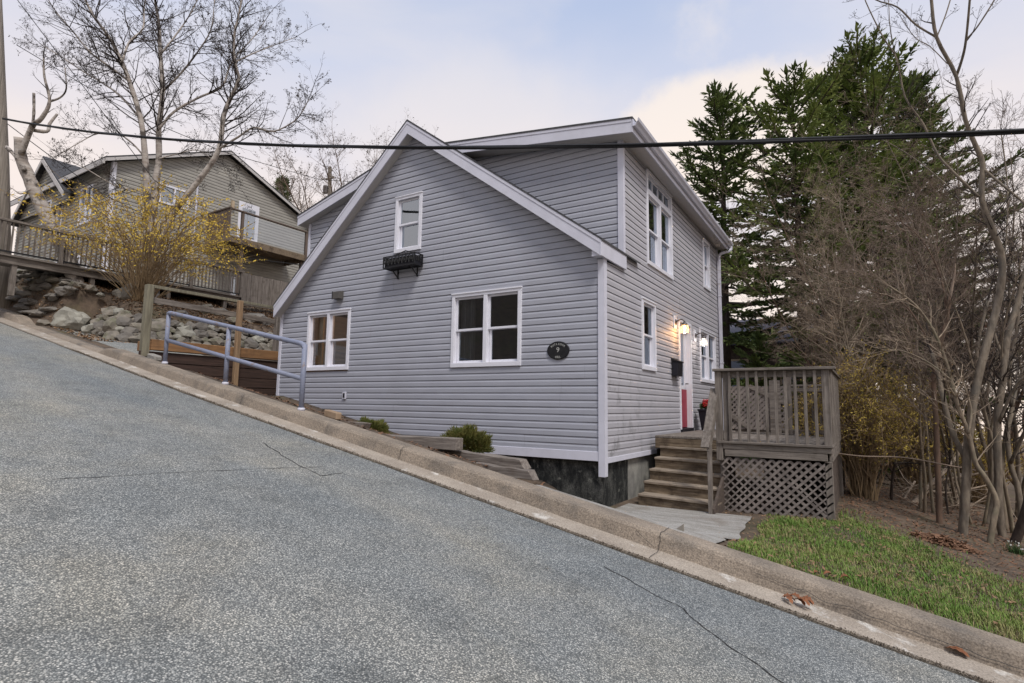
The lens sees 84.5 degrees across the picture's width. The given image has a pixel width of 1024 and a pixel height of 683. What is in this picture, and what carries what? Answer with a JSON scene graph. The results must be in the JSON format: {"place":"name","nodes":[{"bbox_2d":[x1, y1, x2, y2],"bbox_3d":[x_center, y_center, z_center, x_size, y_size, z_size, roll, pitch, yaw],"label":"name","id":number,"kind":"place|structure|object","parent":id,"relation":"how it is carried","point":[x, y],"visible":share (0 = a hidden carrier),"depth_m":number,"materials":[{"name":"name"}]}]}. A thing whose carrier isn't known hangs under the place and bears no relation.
{"place":"outdoors","nodes":[
{"label":"outdoors","id":0,"kind":"place"},
{"bbox_2d":[0,323,977,682],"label":"road","id":1,"kind":"structure","parent":0,"point":[268,563],"depth_m":3.56,"materials":[{"name":"asphalt"}]},
{"bbox_2d":[604,566,783,682],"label":"road crack","id":2,"kind":"object","parent":1,"relation":"on","point":[705,628],"visible":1,"depth_m":3.59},
{"bbox_2d":[2,0,1023,440],"label":"sky","id":3,"kind":"structure","parent":0,"point":[466,69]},
{"bbox_2d":[5,272,1023,642],"bbox_3d":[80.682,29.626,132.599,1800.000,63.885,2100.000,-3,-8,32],"label":"ground","id":4,"kind":"structure","parent":0,"point":[89,304],"depth_m":8.54,"materials":[{"name":"soil"}]},
{"bbox_2d":[0,0,11,308],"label":"utility pole","id":5,"kind":"object","parent":4,"relation":"on","point":[5,208],"visible":0.58,"depth_m":14.74,"materials":[{"name":"brown weathered wood"}]},
{"bbox_2d":[17,0,247,247],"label":"overhead wire","id":6,"kind":"object","parent":5,"relation":"attached to","point":[105,116],"visible":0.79,"depth_m":14.50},
{"bbox_2d":[8,124,300,264],"bbox_3d":[-9.943,-4.057,16.355,7.418,2.763,0.122,4,-7,-30],"label":"overhead wire","id":7,"kind":"object","parent":5,"relation":"attached to","point":[135,210],"visible":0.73,"depth_m":15.57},
{"bbox_2d":[17,45,349,181],"bbox_3d":[-9.341,-6.669,18.957,1.217,1.461,11.243,-3,-8,32],"label":"overhead wire","id":8,"kind":"object","parent":5,"relation":"attached to","point":[172,130],"visible":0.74,"depth_m":16.77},
{"bbox_2d":[2,117,1023,149],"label":"bundled cable","id":9,"kind":"object","parent":5,"relation":"attached to","point":[953,134],"visible":1,"depth_m":6.50,"materials":[{"name":"rubber"}]},
{"bbox_2d":[35,319,50,325],"bbox_3d":[-11.020,-0.419,13.262,0.384,0.204,0.337,-3,-8,32],"label":"bank stone","id":10,"kind":"object","parent":4,"relation":"on","point":[40,322],"visible":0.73,"depth_m":13.15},
{"bbox_2d":[5,34,84,282],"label":"birch tree","id":11,"kind":"object","parent":4,"relation":"on","point":[26,171],"visible":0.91,"depth_m":14.07,"materials":[{"name":"white plant"}]},
{"bbox_2d":[5,269,87,316],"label":"slate wall","id":12,"kind":"structure","parent":4,"relation":"on","point":[23,304],"depth_m":14.16,"materials":[{"name":"stone"}]},
{"bbox_2d":[54,286,74,296],"bbox_3d":[-10.809,-1.202,13.683,0.335,0.257,0.447,1,-6,-1],"label":"bank stone","id":13,"kind":"object","parent":4,"relation":"on","point":[60,291],"visible":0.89,"depth_m":13.52,"materials":[{"name":"stone"}]},
{"bbox_2d":[50,306,90,330],"bbox_3d":[-10.442,-0.473,13.424,1.016,0.684,0.599,0,-7,9],"label":"boulder","id":14,"kind":"object","parent":4,"relation":"on","point":[68,317],"visible":0.73,"depth_m":13.17,"materials":[{"name":"stone"}]},
{"bbox_2d":[83,285,97,291],"bbox_3d":[-10.538,-1.309,14.112,0.403,0.227,0.345,-1,-7,17],"label":"bank stone","id":15,"kind":"object","parent":4,"relation":"on","point":[91,288],"visible":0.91,"depth_m":13.98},
{"bbox_2d":[0,217,242,307],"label":"wooden railing","id":16,"kind":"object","parent":4,"relation":"on","point":[13,262],"visible":0.48,"depth_m":14.30,"materials":[{"name":"grey wood"}]},
{"bbox_2d":[42,326,203,355],"bbox_3d":[-8.197,0.121,13.529,4.640,0.978,3.726,-3,-8,32],"label":"parking pad","id":17,"kind":"object","parent":4,"relation":"on","point":[130,346],"visible":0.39,"depth_m":12.15,"materials":[{"name":"concrete"}]},
{"bbox_2d":[112,283,135,300],"bbox_3d":[-9.778,-1.172,14.510,1.078,0.694,0.746,-3,-8,32],"label":"boulder","id":18,"kind":"object","parent":4,"relation":"on","point":[122,294],"visible":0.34,"depth_m":14.08,"materials":[{"name":"grey stone"}]},
{"bbox_2d":[0,158,267,301],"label":"forsythia bush","id":19,"kind":"object","parent":4,"relation":"on","point":[144,276],"visible":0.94,"depth_m":13.97,"materials":[{"name":"plant"}]},
{"bbox_2d":[12,271,273,342],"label":"leaf litter","id":20,"kind":"object","parent":4,"relation":"on","point":[83,335],"visible":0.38,"depth_m":15.08,"materials":[{"name":"plant"}]},
{"bbox_2d":[10,150,308,295],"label":"neighbour house","id":21,"kind":"structure","parent":4,"relation":"on","point":[278,235],"depth_m":22.39,"materials":[{"name":"wood"}]},
{"bbox_2d":[53,203,63,225],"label":"window","id":22,"kind":"structure","parent":21,"relation":"in","point":[60,205],"depth_m":21.68,"materials":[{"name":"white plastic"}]},
{"bbox_2d":[77,184,93,225],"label":"window","id":23,"kind":"structure","parent":21,"relation":"in","point":[87,191],"depth_m":20.41,"materials":[{"name":"white plastic"}]},
{"bbox_2d":[159,183,188,209],"bbox_3d":[-12.704,-5.433,21.220,0.080,0.740,1.100,-3,-8,32],"label":"window","id":24,"kind":"structure","parent":21,"relation":"in","point":[169,186],"depth_m":21.18,"materials":[{"name":"white plastic"}]},
{"bbox_2d":[237,200,259,241],"bbox_3d":[-11.118,-4.788,23.719,0.085,2.060,0.920,-3,-8,32],"label":"balcony door","id":25,"kind":"structure","parent":21,"relation":"in","point":[251,219],"depth_m":23.78,"materials":[{"name":"white plastic"}]},
{"bbox_2d":[8,0,331,297],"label":"birch tree","id":26,"kind":"object","parent":4,"relation":"on","point":[160,123],"visible":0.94,"depth_m":14.73,"materials":[{"name":"white plant"}]},
{"bbox_2d":[81,306,272,350],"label":"stone wall","id":27,"kind":"structure","parent":4,"relation":"on","point":[115,323],"depth_m":13.34,"materials":[{"name":"stone"}]},
{"bbox_2d":[137,339,277,395],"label":"retaining wall","id":28,"kind":"structure","parent":4,"relation":"on","point":[207,363],"depth_m":12.12,"materials":[{"name":"orange wood"}]},
{"bbox_2d":[147,353,161,360],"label":"concrete block","id":29,"kind":"structure","parent":28,"relation":"attached to","point":[154,356],"depth_m":10.74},
{"bbox_2d":[139,284,280,385],"bbox_3d":[-5.809,0.349,12.735,0.255,2.480,4.686,-3,-8,32],"label":"rail fence","id":30,"kind":"object","parent":4,"relation":"on","point":[149,299],"visible":0.62,"depth_m":11.90,"materials":[{"name":"brown wood"}]},
{"bbox_2d":[244,313,270,326],"bbox_3d":[-7.603,-0.542,16.340,1.070,0.558,1.151,2,-7,-14],"label":"boulder","id":31,"kind":"object","parent":4,"relation":"on","point":[259,322],"visible":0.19,"depth_m":16.12,"materials":[{"name":"stone"}]},
{"bbox_2d":[238,270,287,309],"bbox_3d":[-7.806,-1.428,19.725,0.100,1.420,3.700,-3,-8,32],"label":"board fence","id":32,"kind":"object","parent":4,"relation":"on","point":[259,290],"visible":0.27,"depth_m":18.76,"materials":[{"name":"grey wood"}]},
{"bbox_2d":[274,174,293,199],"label":"spruce tree","id":33,"kind":"object","parent":4,"relation":"on","point":[284,185],"visible":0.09,"depth_m":32.81,"materials":[{"name":"green plant"}]},
{"bbox_2d":[323,166,333,194],"bbox_3d":[-9.659,-7.131,29.965,0.659,4.318,0.667,-3,-8,32],"label":"distant pole","id":34,"kind":"object","parent":4,"relation":"on","point":[326,190],"visible":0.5,"depth_m":29.91,"materials":[{"name":"grey wood"}]},
{"bbox_2d":[324,409,341,419],"bbox_3d":[-2.495,1.017,7.856,0.256,0.136,0.100,-3,-8,32],"label":"brick","id":35,"kind":"object","parent":4,"relation":"on","point":[332,414],"visible":0.98,"depth_m":7.81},
{"bbox_2d":[254,96,438,237],"bbox_3d":[-7.977,-6.828,27.318,9.923,11.020,6.859,-5,-9,43],"label":"roadside tree","id":36,"kind":"object","parent":4,"relation":"on","point":[301,209],"visible":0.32,"depth_m":27.51,"materials":[{"name":"grey plant"}]},
{"bbox_2d":[347,421,370,427],"bbox_3d":[-2.504,1.241,8.285,1.030,0.154,0.164,-3,-7,30],"label":"timber","id":37,"kind":"object","parent":4,"relation":"on","point":[366,425],"visible":0.2,"depth_m":8.05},
{"bbox_2d":[190,370,544,485],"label":"leaf litter","id":38,"kind":"object","parent":4,"relation":"on","point":[342,419],"visible":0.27,"depth_m":8.56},
{"bbox_2d":[352,415,390,433],"bbox_3d":[-2.276,1.341,8.866,0.732,0.392,0.784,4,-7,-23],"label":"shrub","id":39,"kind":"object","parent":4,"relation":"on","point":[378,425],"visible":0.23,"depth_m":8.78,"materials":[{"name":"green plant"}]},
{"bbox_2d":[387,434,462,450],"bbox_3d":[-1.485,1.355,7.692,1.872,0.159,0.176,-3,-7,29],"label":"timber","id":40,"kind":"object","parent":4,"relation":"on","point":[448,443],"visible":0.48,"depth_m":7.32,"materials":[{"name":"wood"}]},
{"bbox_2d":[440,423,495,452],"bbox_3d":[-0.675,1.409,8.191,0.808,0.470,0.875,3,-7,-20],"label":"shrub","id":41,"kind":"object","parent":4,"relation":"on","point":[475,440],"visible":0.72,"depth_m":7.97,"materials":[{"name":"green plant"}]},
{"bbox_2d":[273,116,733,506],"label":"house","id":42,"kind":"structure","parent":4,"relation":"on","point":[598,261],"depth_m":9.61,"materials":[{"name":"grey"}]},
{"bbox_2d":[306,308,351,370],"bbox_3d":[-3.561,-0.014,11.155,1.248,1.181,0.270,-3,-8,32],"label":"window","id":43,"kind":"structure","parent":42,"relation":"in","point":[330,314],"depth_m":11.14,"materials":[{"name":"white plastic"}]},
{"bbox_2d":[383,250,422,278],"bbox_3d":[-1.944,-1.368,10.050,0.756,0.436,0.236,-3,-8,32],"label":"window planter","id":44,"kind":"object","parent":42,"relation":"attached to","point":[402,262],"visible":1,"depth_m":9.96,"materials":[{"name":"black metal"}]},
{"bbox_2d":[394,191,423,253],"bbox_3d":[-1.830,-2.142,10.310,0.653,1.066,0.250,-3,-8,32],"label":"window","id":45,"kind":"structure","parent":42,"relation":"in","point":[413,218],"depth_m":10.34,"materials":[{"name":"white plastic"}]},
{"bbox_2d":[450,286,522,367],"bbox_3d":[-0.384,-0.206,9.159,1.379,1.242,0.242,-3,-8,32],"label":"window","id":46,"kind":"structure","parent":42,"relation":"in","point":[463,354],"depth_m":9.24,"materials":[{"name":"white plastic"}]},
{"bbox_2d":[547,341,569,359],"bbox_3d":[0.682,0.132,8.331,0.368,0.272,0.024,-3,-8,32],"label":"name plaque","id":47,"kind":"object","parent":42,"relation":"attached to","point":[557,350],"visible":1,"depth_m":8.32,"materials":[{"name":"black metal"}]},
{"bbox_2d":[637,297,656,371],"bbox_3d":[2.266,-0.102,9.688,0.242,1.206,0.724,-3,-8,32],"label":"window","id":48,"kind":"structure","parent":42,"relation":"in","point":[651,336],"depth_m":9.87,"materials":[{"name":"white plastic"}]},
{"bbox_2d":[645,168,673,279],"bbox_3d":[2.710,-2.115,10.503,0.160,1.706,1.524,-3,-8,32],"label":"window","id":49,"kind":"structure","parent":42,"relation":"in","point":[659,223],"depth_m":10.45,"materials":[{"name":"white plastic"}]},
{"bbox_2d":[671,358,683,378],"bbox_3d":[3.164,0.514,10.779,0.143,0.377,0.370,-3,-8,32],"label":"mailbox","id":50,"kind":"object","parent":42,"relation":"attached to","point":[677,368],"visible":1,"depth_m":10.65,"materials":[{"name":"black plastic"}]},
{"bbox_2d":[673,315,688,333],"bbox_3d":[3.287,-0.334,10.923,0.281,0.360,0.176,-3,-8,32],"label":"wall lamp","id":51,"kind":"object","parent":42,"relation":"attached to","point":[684,324],"visible":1,"depth_m":10.93,"materials":[{"name":"white glass"}]},
{"bbox_2d":[680,327,688,427],"bbox_3d":[3.458,0.723,11.550,0.151,2.105,0.797,-3,-8,32],"label":"door","id":52,"kind":"structure","parent":42,"relation":"in","point":[682,336],"depth_m":11.76,"materials":[{"name":"paint"}]},
{"bbox_2d":[693,329,707,345],"bbox_3d":[4.076,-0.082,12.165,0.281,0.360,0.176,-3,-8,32],"label":"wall lamp","id":53,"kind":"object","parent":42,"relation":"attached to","point":[703,337],"visible":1,"depth_m":12.17,"materials":[{"name":"white glass"}]},
{"bbox_2d":[697,238,710,291],"bbox_3d":[4.579,-1.819,13.552,0.242,1.189,0.647,-3,-8,32],"label":"window","id":54,"kind":"structure","parent":42,"relation":"in","point":[706,277],"depth_m":13.68,"materials":[{"name":"white plastic"}]},
{"bbox_2d":[699,328,716,383],"bbox_3d":[4.555,0.369,13.237,0.160,1.210,1.527,-3,-8,32],"label":"window","id":55,"kind":"structure","parent":42,"relation":"in","point":[710,350],"depth_m":13.22,"materials":[{"name":"white plastic"}]},
{"bbox_2d":[474,461,538,480],"bbox_3d":[-0.268,1.575,7.002,1.348,0.184,0.164,-4,-8,35],"label":"timber","id":56,"kind":"object","parent":4,"relation":"on","point":[526,474],"visible":0.47,"depth_m":6.71,"materials":[{"name":"wood"}]},
{"bbox_2d":[434,449,530,468],"bbox_3d":[-0.409,1.488,7.218,1.489,0.178,0.169,-4,-8,35],"label":"timber","id":57,"kind":"object","parent":56,"relation":"on","point":[506,461],"visible":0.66,"depth_m":7.04,"materials":[{"name":"wood"}]},
{"bbox_2d":[0,307,1023,677],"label":"kerb","id":58,"kind":"structure","parent":4,"relation":"on","point":[978,645],"depth_m":5.14,"materials":[{"name":"concrete"}]},
{"bbox_2d":[162,311,307,410],"bbox_3d":[-4.508,0.223,8.925,3.849,1.714,0.099,-3,-8,32],"label":"pipe railing","id":59,"kind":"object","parent":58,"relation":"on","point":[227,357],"visible":0.88,"depth_m":8.83,"materials":[{"name":"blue metal"}]},
{"bbox_2d":[792,588,1023,669],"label":"kerb crack","id":60,"kind":"object","parent":58,"relation":"on","point":[913,631],"visible":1,"depth_m":4.04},
{"bbox_2d":[0,317,1023,682],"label":"gutter","id":61,"kind":"object","parent":4,"relation":"on","point":[928,653],"visible":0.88,"depth_m":4.97,"materials":[{"name":"concrete"}]},
{"bbox_2d":[0,322,985,682],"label":"gutter seam","id":62,"kind":"object","parent":61,"relation":"on","point":[586,538],"visible":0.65,"depth_m":4.77,"materials":[{"name":"concrete"}]},
{"bbox_2d":[72,350,993,682],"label":"gutter grit","id":63,"kind":"object","parent":61,"relation":"on","point":[558,526],"visible":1,"depth_m":5.04,"materials":[{"name":"gravel"}]},
{"bbox_2d":[782,592,813,605],"bbox_3d":[2.182,1.969,4.313,0.230,0.068,0.126,-3,-8,32],"label":"fallen leaf","id":64,"kind":"object","parent":61,"relation":"on","point":[806,599],"visible":1,"depth_m":4.30,"materials":[{"name":"orange plant"}]},
{"bbox_2d":[538,485,751,542],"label":"path slab","id":65,"kind":"structure","parent":4,"relation":"on","point":[702,525],"depth_m":7.10,"materials":[{"name":"concrete"}]},
{"bbox_2d":[638,366,844,520],"bbox_3d":[4.043,1.673,9.489,2.670,2.252,4.521,-3,-8,32],"label":"wooden porch","id":66,"kind":"object","parent":4,"relation":"on","point":[696,470],"visible":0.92,"depth_m":8.05,"materials":[{"name":"grey wood"}]},
{"bbox_2d":[697,399,707,429],"bbox_3d":[4.087,1.517,11.795,0.346,0.666,0.370,-3,-8,32],"label":"flower pot","id":67,"kind":"object","parent":66,"relation":"on","point":[702,410],"visible":0.55,"depth_m":11.73,"materials":[{"name":"black plastic"}]},
{"bbox_2d":[839,453,974,470],"bbox_3d":[5.752,1.785,8.557,1.975,0.206,0.157,-3,-7,30],"label":"rope","id":68,"kind":"object","parent":66,"relation":"attached to","point":[905,458],"visible":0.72,"depth_m":8.48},
{"bbox_2d":[668,79,856,430],"bbox_3d":[7.138,-2.734,19.047,5.547,12.799,7.232,5,-7,-30],"label":"spruce tree","id":69,"kind":"object","parent":4,"relation":"on","point":[720,103],"visible":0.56,"depth_m":19.07,"materials":[{"name":"green plant"}]},
{"bbox_2d":[713,510,818,565],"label":"leaf litter","id":70,"kind":"object","parent":4,"relation":"on","point":[769,539],"visible":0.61,"depth_m":6.14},
{"bbox_2d":[724,328,812,462],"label":"spruce tree","id":71,"kind":"object","parent":4,"relation":"on","point":[757,358],"visible":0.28,"depth_m":16.31,"materials":[{"name":"green plant"}]},
{"bbox_2d":[730,316,877,451],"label":"shingled house","id":72,"kind":"structure","parent":4,"relation":"on","point":[735,362],"depth_m":23.03,"materials":[{"name":"grey"}]},
{"bbox_2d":[731,359,748,389],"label":"window","id":73,"kind":"structure","parent":72,"relation":"in","point":[735,363],"depth_m":23.24,"materials":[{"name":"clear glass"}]},
{"bbox_2d":[781,384,881,467],"bbox_3d":[7.675,2.089,13.626,2.994,2.428,2.458,-3,-8,32],"label":"forsythia bush","id":74,"kind":"object","parent":4,"relation":"on","point":[808,416],"visible":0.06,"depth_m":13.77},
{"bbox_2d":[702,43,980,429],"bbox_3d":[9.052,-2.476,18.223,8.938,12.745,7.168,2,-6,-7],"label":"spruce tree","id":75,"kind":"object","parent":4,"relation":"on","point":[786,94],"visible":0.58,"depth_m":17.49,"materials":[{"name":"green plant"}]},
{"bbox_2d":[802,235,887,429],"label":"sapling","id":76,"kind":"object","parent":4,"relation":"on","point":[845,337],"visible":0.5,"depth_m":10.60,"materials":[{"name":"grey plant"}]},
{"bbox_2d":[770,240,950,411],"bbox_3d":[9.428,0.467,14.536,3.838,6.249,5.267,1,-6,-6],"label":"bare tree","id":77,"kind":"object","parent":4,"relation":"on","point":[865,339],"visible":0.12,"depth_m":13.95,"materials":[{"name":"brown plant"}]},
{"bbox_2d":[703,93,1023,485],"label":"bare tree","id":78,"kind":"object","parent":4,"relation":"on","point":[832,313],"visible":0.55,"depth_m":13.37,"materials":[{"name":"brown plant"}]},
{"bbox_2d":[734,57,997,464],"bbox_3d":[11.359,-2.860,19.640,6.889,14.277,7.689,5,-8,-32],"label":"spruce tree","id":79,"kind":"object","parent":4,"relation":"on","point":[837,91],"visible":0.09,"depth_m":19.32,"materials":[{"name":"green plant"}]},
{"bbox_2d":[782,337,962,500],"bbox_3d":[5.991,1.304,9.680,2.429,2.796,2.640,4,-7,-28],"label":"forsythia bush","id":80,"kind":"object","parent":4,"relation":"on","point":[864,470],"visible":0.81,"depth_m":9.51,"materials":[{"name":"plant"}]},
{"bbox_2d":[741,27,1023,496],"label":"bare tree","id":81,"kind":"object","parent":4,"relation":"on","point":[915,215],"visible":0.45,"depth_m":12.13,"materials":[{"name":"brown plant"}]},
{"bbox_2d":[791,162,990,523],"bbox_3d":[5.999,-0.045,8.913,2.403,6.233,1.612,1,-6,-3],"label":"sapling","id":82,"kind":"object","parent":4,"relation":"on","point":[938,492],"visible":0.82,"depth_m":8.89,"materials":[{"name":"brown plant"}]},
{"bbox_2d":[761,22,1023,465],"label":"spruce tree","id":83,"kind":"object","parent":4,"relation":"on","point":[865,59],"visible":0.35,"depth_m":18.33,"materials":[{"name":"green plant"}]},
{"bbox_2d":[771,121,1023,480],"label":"bare tree","id":84,"kind":"object","parent":4,"relation":"on","point":[854,288],"visible":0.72,"depth_m":12.81,"materials":[{"name":"brown plant"}]},
{"bbox_2d":[794,249,1014,543],"bbox_3d":[5.582,0.826,8.150,2.704,4.459,1.173,-2,-7,22],"label":"sapling","id":85,"kind":"object","parent":4,"relation":"on","point":[995,499],"visible":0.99,"depth_m":8.00,"materials":[{"name":"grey plant"}]},
{"bbox_2d":[840,370,978,499],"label":"sapling","id":86,"kind":"object","parent":4,"relation":"on","point":[895,463],"visible":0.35,"depth_m":9.69,"materials":[{"name":"plant"}]},
{"bbox_2d":[813,0,1023,534],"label":"sapling","id":87,"kind":"object","parent":4,"relation":"on","point":[965,490],"visible":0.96,"depth_m":7.99,"materials":[{"name":"grey plant"}]},
{"bbox_2d":[814,173,1023,509],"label":"bare tree","id":88,"kind":"object","parent":4,"relation":"on","point":[947,462],"visible":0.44,"depth_m":10.17,"materials":[{"name":"grey plant"}]},
{"bbox_2d":[821,68,1022,463],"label":"spruce tree","id":89,"kind":"object","parent":4,"relation":"on","point":[942,144],"visible":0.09,"depth_m":20.08,"materials":[{"name":"green plant"}]},
{"bbox_2d":[843,364,1002,495],"bbox_3d":[8.183,1.756,11.668,3.017,2.744,2.603,-6,-9,45],"label":"forsythia bush","id":90,"kind":"object","parent":4,"relation":"on","point":[907,471],"visible":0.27,"depth_m":11.34,"materials":[{"name":"plant"}]},
{"bbox_2d":[829,479,1023,620],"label":"leaf litter","id":91,"kind":"object","parent":4,"relation":"on","point":[977,512],"visible":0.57,"depth_m":8.03,"materials":[{"name":"plant"}]},
{"bbox_2d":[843,279,1023,481],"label":"spruce tree","id":92,"kind":"object","parent":4,"relation":"on","point":[902,308],"visible":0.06,"depth_m":15.24,"materials":[{"name":"green plant"}]},
{"bbox_2d":[843,149,1023,490],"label":"bare tree","id":93,"kind":"object","parent":4,"relation":"on","point":[1015,406],"visible":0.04,"depth_m":13.63,"materials":[{"name":"brown plant"}]},
{"bbox_2d":[848,135,1023,526],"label":"bare tree","id":94,"kind":"object","parent":4,"relation":"on","point":[990,449],"visible":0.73,"depth_m":8.82,"materials":[{"name":"brown plant"}]},
{"bbox_2d":[860,198,1020,513],"bbox_3d":[7.170,0.257,9.653,2.194,5.343,4.318,-3,-8,32],"label":"bare tree","id":95,"kind":"object","parent":4,"relation":"on","point":[923,503],"visible":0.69,"depth_m":9.24,"materials":[{"name":"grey plant"}]},
{"bbox_2d":[902,280,990,513],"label":"sapling","id":96,"kind":"object","parent":4,"relation":"on","point":[948,468],"visible":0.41,"depth_m":9.54,"materials":[{"name":"plant"}]},
{"bbox_2d":[909,531,984,554],"bbox_3d":[5.405,2.504,7.047,0.785,0.200,0.586,-3,-8,32],"label":"leaf pile","id":97,"kind":"object","parent":4,"relation":"on","point":[942,540],"visible":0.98,"depth_m":6.96,"materials":[{"name":"plant"}]},
{"bbox_2d":[873,112,1023,517],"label":"bare tree","id":98,"kind":"object","parent":4,"relation":"on","point":[1014,430],"visible":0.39,"depth_m":10.31,"materials":[{"name":"brown plant"}]},
{"bbox_2d":[882,436,1022,518],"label":"brush pile","id":99,"kind":"object","parent":4,"relation":"on","point":[916,498],"visible":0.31,"depth_m":10.20,"materials":[{"name":"brown wood"}]},
{"bbox_2d":[888,143,1023,533],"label":"bare tree","id":100,"kind":"object","parent":4,"relation":"on","point":[1008,514],"visible":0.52,"depth_m":8.84,"materials":[{"name":"grey plant"}]},
{"bbox_2d":[915,427,1023,504],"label":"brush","id":101,"kind":"object","parent":4,"relation":"on","point":[979,480],"visible":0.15,"depth_m":11.86,"materials":[{"name":"plant"}]},
{"bbox_2d":[918,233,1023,524],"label":"sapling","id":102,"kind":"object","parent":4,"relation":"on","point":[987,406],"visible":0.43,"depth_m":9.47,"materials":[{"name":"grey plant"}]},
{"bbox_2d":[943,88,1023,537],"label":"sapling","id":103,"kind":"object","parent":4,"relation":"on","point":[1000,411],"visible":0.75,"depth_m":8.51,"materials":[{"name":"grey plant"}]},
{"bbox_2d":[944,282,1023,485],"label":"red budded tree","id":104,"kind":"object","parent":4,"relation":"on","point":[1005,420],"visible":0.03,"depth_m":15.51,"materials":[{"name":"brown plant"}]},
{"bbox_2d":[950,245,1023,516],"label":"sapling","id":105,"kind":"object","parent":4,"relation":"on","point":[1010,456],"visible":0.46,"depth_m":9.05,"materials":[{"name":"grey plant"}]},
{"bbox_2d":[1003,540,1023,555],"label":"snowdrop clump","id":106,"kind":"object","parent":4,"relation":"on","point":[1016,550],"visible":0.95,"depth_m":7.22,"materials":[{"name":"green plant"}]},
{"bbox_2d":[1009,386,1023,544],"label":"sapling","id":107,"kind":"object","parent":4,"relation":"on","point":[1017,535],"visible":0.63,"depth_m":7.83,"materials":[{"name":"plant"}]},
{"bbox_2d":[727,508,1023,642],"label":"lawn grass","id":108,"kind":"structure","parent":0,"point":[988,616],"depth_m":5.36,"materials":[{"name":"plant"}]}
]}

